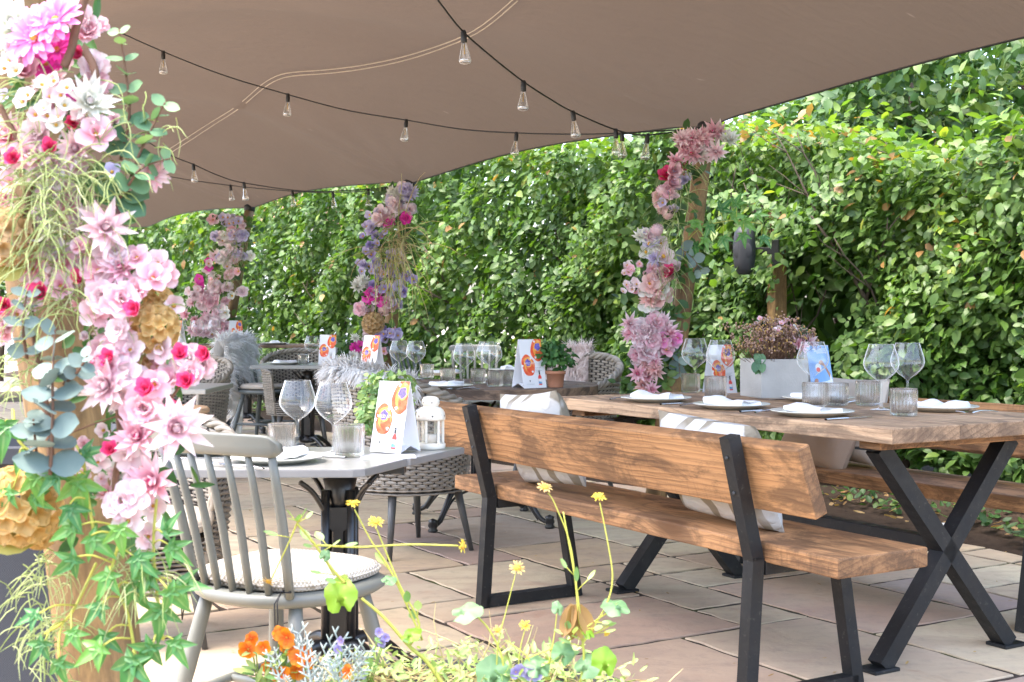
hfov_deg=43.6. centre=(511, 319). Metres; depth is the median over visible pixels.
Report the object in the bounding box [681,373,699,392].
ribbed tumbler
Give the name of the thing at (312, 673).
dusty miller
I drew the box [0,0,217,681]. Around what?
flower garland
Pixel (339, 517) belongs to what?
cafe table
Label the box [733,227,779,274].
outdoor speaker
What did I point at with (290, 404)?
wicker armchair
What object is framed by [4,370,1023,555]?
flower bed soil
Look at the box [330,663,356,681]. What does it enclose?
viola plant
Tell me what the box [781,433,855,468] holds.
scatter cushion
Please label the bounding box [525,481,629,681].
flowering plant
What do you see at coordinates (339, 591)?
flowering plant
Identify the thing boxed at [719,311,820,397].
concrete planter
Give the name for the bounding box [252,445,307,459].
folded napkin
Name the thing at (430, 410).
candle lantern
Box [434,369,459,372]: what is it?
folded napkin
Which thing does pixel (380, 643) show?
viola plant
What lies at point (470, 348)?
spindle chair
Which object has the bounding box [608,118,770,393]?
flower garland
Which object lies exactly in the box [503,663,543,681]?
viola plant
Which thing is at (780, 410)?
dinner plate
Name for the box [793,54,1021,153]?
garden tree
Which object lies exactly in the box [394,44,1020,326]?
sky
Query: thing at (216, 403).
wicker armchair
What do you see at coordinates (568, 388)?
round table
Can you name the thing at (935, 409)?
dinner plate
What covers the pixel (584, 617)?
dead leaf
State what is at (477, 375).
ribbed tumbler
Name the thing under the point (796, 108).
garden tree
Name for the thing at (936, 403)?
folded napkin
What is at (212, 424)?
wicker armchair
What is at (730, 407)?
dinner plate
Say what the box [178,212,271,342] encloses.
flower garland
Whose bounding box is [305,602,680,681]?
matted ground cover
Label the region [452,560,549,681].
flowering plant
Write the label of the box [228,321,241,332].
table card
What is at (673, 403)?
table knife
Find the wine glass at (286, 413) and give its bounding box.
[279,380,315,449]
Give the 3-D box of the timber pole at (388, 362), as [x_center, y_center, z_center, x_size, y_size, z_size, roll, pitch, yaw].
[-0.977,-0.013,10.339,0.422,2.245,0.124,0,0,-14]
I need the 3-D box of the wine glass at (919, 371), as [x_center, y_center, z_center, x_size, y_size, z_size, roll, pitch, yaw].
[1.485,0.204,4.806,0.125,0.236,0.125,0,0,-9]
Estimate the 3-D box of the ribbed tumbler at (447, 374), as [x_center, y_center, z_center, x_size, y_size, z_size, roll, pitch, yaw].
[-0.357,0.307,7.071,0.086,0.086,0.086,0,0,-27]
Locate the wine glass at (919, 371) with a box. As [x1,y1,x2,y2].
[890,343,924,377]
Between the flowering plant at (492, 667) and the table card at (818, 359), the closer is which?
the flowering plant at (492, 667)
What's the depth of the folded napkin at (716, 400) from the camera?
4.65 m
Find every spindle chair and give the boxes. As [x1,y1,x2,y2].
[150,431,390,681]
[232,351,300,435]
[386,345,424,379]
[449,344,500,406]
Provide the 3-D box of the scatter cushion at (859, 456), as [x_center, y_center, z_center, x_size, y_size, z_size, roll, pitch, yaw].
[1.462,0.435,5.601,0.141,0.380,0.420,16,-8,-30]
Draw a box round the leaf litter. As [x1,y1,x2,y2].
[232,485,1017,675]
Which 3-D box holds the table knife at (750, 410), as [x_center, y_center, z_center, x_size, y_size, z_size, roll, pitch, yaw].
[0.887,0.318,4.507,0.228,0.006,0.016,0,0,-35]
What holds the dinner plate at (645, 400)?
on the timber table at (880, 436)
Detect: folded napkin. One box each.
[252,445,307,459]
[273,360,296,362]
[429,380,463,385]
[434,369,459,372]
[500,365,513,368]
[630,390,683,398]
[703,395,760,404]
[783,402,842,412]
[790,393,801,397]
[918,399,969,407]
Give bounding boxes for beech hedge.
[120,84,1023,482]
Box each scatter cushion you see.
[500,390,585,486]
[658,410,783,531]
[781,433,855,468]
[833,378,889,466]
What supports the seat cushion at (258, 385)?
on the spindle chair at (258, 420)
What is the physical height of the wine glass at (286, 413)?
0.213 m
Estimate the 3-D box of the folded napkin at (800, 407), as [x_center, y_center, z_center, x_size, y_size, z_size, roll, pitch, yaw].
[1.008,0.297,4.298,0.104,0.032,0.220,0,0,-23]
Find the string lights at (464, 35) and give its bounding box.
[437,0,699,159]
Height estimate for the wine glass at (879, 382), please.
0.236 m
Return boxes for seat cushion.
[131,505,203,538]
[181,548,380,640]
[240,382,289,388]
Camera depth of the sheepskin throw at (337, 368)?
5.84 m
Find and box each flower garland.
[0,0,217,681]
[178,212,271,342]
[325,173,459,361]
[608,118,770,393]
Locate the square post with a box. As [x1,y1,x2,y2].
[767,210,786,433]
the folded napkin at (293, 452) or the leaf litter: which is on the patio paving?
the leaf litter
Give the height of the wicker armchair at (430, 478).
0.905 m
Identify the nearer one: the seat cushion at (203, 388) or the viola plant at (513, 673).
the viola plant at (513, 673)
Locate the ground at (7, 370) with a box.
[0,327,550,391]
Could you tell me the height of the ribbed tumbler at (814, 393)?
0.092 m
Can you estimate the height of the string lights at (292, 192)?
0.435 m
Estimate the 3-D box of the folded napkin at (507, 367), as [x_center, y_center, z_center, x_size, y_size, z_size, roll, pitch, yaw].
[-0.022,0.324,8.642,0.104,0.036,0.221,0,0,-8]
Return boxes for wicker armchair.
[109,410,235,649]
[162,355,233,422]
[259,348,332,446]
[330,377,473,561]
[513,351,623,486]
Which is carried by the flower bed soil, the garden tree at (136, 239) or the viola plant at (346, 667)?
the garden tree at (136, 239)
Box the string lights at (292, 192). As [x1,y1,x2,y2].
[169,176,395,208]
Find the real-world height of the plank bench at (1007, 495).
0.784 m
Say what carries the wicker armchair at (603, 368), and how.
on the patio paving
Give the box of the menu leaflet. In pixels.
[360,454,415,458]
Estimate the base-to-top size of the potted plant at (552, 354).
0.264 m
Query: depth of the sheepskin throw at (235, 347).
11.48 m
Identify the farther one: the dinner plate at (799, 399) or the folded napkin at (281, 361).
the folded napkin at (281, 361)
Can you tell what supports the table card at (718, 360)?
on the timber table at (880, 436)
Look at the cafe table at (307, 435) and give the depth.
10.10 m
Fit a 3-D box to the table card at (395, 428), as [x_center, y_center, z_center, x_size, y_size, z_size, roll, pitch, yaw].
[-0.354,0.292,3.876,0.122,0.212,0.093,0,0,36]
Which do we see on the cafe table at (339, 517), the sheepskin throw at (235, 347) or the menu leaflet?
the menu leaflet
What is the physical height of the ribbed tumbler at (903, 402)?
0.092 m
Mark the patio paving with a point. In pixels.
(804, 648)
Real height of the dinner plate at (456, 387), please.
0.020 m
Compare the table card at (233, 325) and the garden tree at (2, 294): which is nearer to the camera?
the table card at (233, 325)
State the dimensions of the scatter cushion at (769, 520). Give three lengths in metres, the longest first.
0.450 x 0.350 x 0.151 m
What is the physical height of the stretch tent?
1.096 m
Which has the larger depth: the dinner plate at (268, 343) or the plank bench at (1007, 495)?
the dinner plate at (268, 343)
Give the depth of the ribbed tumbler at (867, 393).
4.77 m
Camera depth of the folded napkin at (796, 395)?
5.08 m
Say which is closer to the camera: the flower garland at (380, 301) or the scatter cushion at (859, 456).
the scatter cushion at (859, 456)
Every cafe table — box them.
[158,447,463,666]
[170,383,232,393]
[250,363,332,446]
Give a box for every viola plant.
[233,625,315,681]
[325,628,389,681]
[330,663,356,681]
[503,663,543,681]
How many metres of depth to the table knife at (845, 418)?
4.14 m
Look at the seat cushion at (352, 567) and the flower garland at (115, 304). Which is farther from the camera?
the seat cushion at (352, 567)
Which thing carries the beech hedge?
on the flower bed soil
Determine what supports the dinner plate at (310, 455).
on the cafe table at (339, 517)
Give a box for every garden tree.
[0,260,6,380]
[93,225,174,292]
[352,164,510,361]
[725,97,894,322]
[764,53,1020,281]
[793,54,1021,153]
[921,42,1023,217]
[945,39,1023,309]
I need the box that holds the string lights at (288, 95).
[110,27,696,157]
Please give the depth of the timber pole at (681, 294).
7.26 m
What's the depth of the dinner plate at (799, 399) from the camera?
4.99 m
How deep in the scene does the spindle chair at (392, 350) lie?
10.15 m
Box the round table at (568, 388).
[412,379,597,532]
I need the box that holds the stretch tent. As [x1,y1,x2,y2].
[64,0,1023,226]
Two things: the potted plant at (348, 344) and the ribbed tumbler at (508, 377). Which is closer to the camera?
the ribbed tumbler at (508, 377)
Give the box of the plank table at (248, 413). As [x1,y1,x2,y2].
[172,344,318,433]
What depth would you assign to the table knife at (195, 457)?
3.68 m
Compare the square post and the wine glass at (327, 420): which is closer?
the wine glass at (327, 420)
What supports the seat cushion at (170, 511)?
on the wicker armchair at (212, 424)
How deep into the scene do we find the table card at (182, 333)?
12.44 m
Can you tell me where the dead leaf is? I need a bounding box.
[559,603,594,639]
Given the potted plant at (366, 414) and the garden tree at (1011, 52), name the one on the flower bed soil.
the garden tree at (1011, 52)
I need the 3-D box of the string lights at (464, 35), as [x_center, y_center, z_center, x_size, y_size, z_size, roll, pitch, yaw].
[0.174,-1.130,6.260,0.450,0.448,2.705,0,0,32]
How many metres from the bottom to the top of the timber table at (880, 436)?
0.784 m
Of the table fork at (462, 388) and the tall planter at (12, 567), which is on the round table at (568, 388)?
the table fork at (462, 388)
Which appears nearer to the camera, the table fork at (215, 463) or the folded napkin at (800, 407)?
the table fork at (215, 463)
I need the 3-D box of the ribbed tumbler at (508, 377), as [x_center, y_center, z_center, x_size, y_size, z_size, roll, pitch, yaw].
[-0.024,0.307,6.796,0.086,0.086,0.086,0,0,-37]
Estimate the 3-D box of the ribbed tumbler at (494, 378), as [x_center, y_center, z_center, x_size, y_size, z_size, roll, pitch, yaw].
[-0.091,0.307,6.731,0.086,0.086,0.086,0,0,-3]
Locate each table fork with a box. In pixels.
[212,461,264,468]
[445,387,479,389]
[957,410,997,413]
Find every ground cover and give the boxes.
[252,400,1023,537]
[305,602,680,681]
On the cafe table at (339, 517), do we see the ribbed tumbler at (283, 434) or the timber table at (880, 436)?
the ribbed tumbler at (283, 434)
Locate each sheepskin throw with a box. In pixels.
[208,327,263,433]
[313,352,421,402]
[544,335,594,381]
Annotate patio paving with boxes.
[0,402,1023,681]
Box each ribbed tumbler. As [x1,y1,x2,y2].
[267,422,295,446]
[298,354,308,364]
[333,423,364,457]
[420,364,433,377]
[440,367,454,381]
[470,368,485,383]
[487,370,502,386]
[502,369,513,385]
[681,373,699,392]
[704,376,726,396]
[802,382,827,406]
[827,382,848,405]
[855,380,880,405]
[889,388,917,416]
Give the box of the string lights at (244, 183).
[149,143,395,206]
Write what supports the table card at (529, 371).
on the round table at (568, 388)
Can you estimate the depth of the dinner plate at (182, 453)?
3.76 m
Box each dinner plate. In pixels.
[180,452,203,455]
[230,451,323,464]
[261,342,288,344]
[267,362,297,364]
[427,383,472,388]
[620,395,691,402]
[693,401,769,409]
[770,407,854,417]
[782,395,854,401]
[917,404,979,412]
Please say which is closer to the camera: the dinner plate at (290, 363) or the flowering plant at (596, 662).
the flowering plant at (596, 662)
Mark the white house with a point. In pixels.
(12, 342)
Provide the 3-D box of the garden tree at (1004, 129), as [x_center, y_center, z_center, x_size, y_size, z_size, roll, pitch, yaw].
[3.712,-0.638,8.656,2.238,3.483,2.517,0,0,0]
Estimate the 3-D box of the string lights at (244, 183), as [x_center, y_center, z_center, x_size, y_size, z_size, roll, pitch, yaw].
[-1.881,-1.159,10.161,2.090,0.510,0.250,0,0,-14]
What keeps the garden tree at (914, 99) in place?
on the flower bed soil
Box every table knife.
[158,457,222,458]
[323,455,346,457]
[660,402,692,404]
[739,409,761,411]
[824,416,872,419]
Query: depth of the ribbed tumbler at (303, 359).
9.91 m
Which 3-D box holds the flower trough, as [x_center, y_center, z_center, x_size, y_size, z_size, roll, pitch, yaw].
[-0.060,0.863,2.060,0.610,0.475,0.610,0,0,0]
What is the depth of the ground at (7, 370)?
28.02 m
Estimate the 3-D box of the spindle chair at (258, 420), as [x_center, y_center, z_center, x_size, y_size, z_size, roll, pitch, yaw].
[-2.241,0.649,11.463,0.577,0.909,0.489,0,0,18]
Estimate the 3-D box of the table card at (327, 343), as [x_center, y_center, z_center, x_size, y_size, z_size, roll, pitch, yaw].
[-1.450,0.233,10.100,0.134,0.233,0.102,0,0,8]
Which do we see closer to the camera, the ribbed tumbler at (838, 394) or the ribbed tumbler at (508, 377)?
the ribbed tumbler at (838, 394)
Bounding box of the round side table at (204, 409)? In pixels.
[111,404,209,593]
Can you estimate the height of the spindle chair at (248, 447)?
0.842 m
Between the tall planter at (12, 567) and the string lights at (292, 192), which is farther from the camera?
the string lights at (292, 192)
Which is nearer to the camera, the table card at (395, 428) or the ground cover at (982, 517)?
the table card at (395, 428)
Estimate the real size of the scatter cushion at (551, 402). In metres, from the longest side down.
0.420 x 0.370 x 0.147 m
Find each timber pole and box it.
[0,0,144,681]
[226,204,254,320]
[383,180,415,370]
[646,121,713,496]
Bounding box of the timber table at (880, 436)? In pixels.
[562,391,1023,675]
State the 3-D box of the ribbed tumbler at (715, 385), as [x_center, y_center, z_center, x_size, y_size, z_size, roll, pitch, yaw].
[0.833,0.276,5.236,0.093,0.092,0.093,0,0,-2]
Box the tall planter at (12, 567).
[0,424,115,681]
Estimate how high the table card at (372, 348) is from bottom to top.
0.244 m
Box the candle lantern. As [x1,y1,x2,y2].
[415,396,445,449]
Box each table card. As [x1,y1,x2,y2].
[177,321,185,342]
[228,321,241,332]
[318,335,337,363]
[361,335,383,366]
[370,381,419,453]
[512,339,546,387]
[702,345,736,392]
[804,345,832,381]
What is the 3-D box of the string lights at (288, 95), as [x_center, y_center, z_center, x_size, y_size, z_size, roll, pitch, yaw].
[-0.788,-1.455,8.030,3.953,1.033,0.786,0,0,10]
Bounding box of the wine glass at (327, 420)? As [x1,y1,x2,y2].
[314,382,351,454]
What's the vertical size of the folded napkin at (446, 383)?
0.036 m
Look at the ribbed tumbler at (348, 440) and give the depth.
3.72 m
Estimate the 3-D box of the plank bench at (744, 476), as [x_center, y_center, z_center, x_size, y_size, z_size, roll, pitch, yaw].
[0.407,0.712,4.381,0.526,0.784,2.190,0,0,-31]
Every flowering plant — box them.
[262,500,466,681]
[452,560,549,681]
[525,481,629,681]
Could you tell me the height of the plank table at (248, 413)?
0.860 m
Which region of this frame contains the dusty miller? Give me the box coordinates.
[262,621,378,681]
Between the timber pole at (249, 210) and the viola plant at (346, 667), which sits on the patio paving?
the timber pole at (249, 210)
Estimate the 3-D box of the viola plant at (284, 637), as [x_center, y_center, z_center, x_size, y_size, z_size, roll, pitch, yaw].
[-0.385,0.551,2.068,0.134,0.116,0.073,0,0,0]
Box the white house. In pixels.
[4,189,351,358]
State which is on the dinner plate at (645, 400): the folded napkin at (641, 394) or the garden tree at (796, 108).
the folded napkin at (641, 394)
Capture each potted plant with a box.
[339,339,361,353]
[353,368,417,439]
[535,338,579,386]
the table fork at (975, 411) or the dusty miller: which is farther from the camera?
the table fork at (975, 411)
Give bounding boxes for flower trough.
[331,659,626,681]
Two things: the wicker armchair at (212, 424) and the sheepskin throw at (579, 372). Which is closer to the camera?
the wicker armchair at (212, 424)
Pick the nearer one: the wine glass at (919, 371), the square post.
the wine glass at (919, 371)
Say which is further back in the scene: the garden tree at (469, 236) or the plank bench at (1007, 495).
the garden tree at (469, 236)
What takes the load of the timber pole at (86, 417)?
on the patio paving
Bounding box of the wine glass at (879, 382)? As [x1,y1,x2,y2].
[863,344,899,410]
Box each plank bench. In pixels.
[438,401,926,681]
[735,396,1023,632]
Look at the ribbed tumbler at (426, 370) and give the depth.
7.66 m
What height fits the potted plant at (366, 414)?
0.245 m
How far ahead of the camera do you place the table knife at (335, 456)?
3.71 m

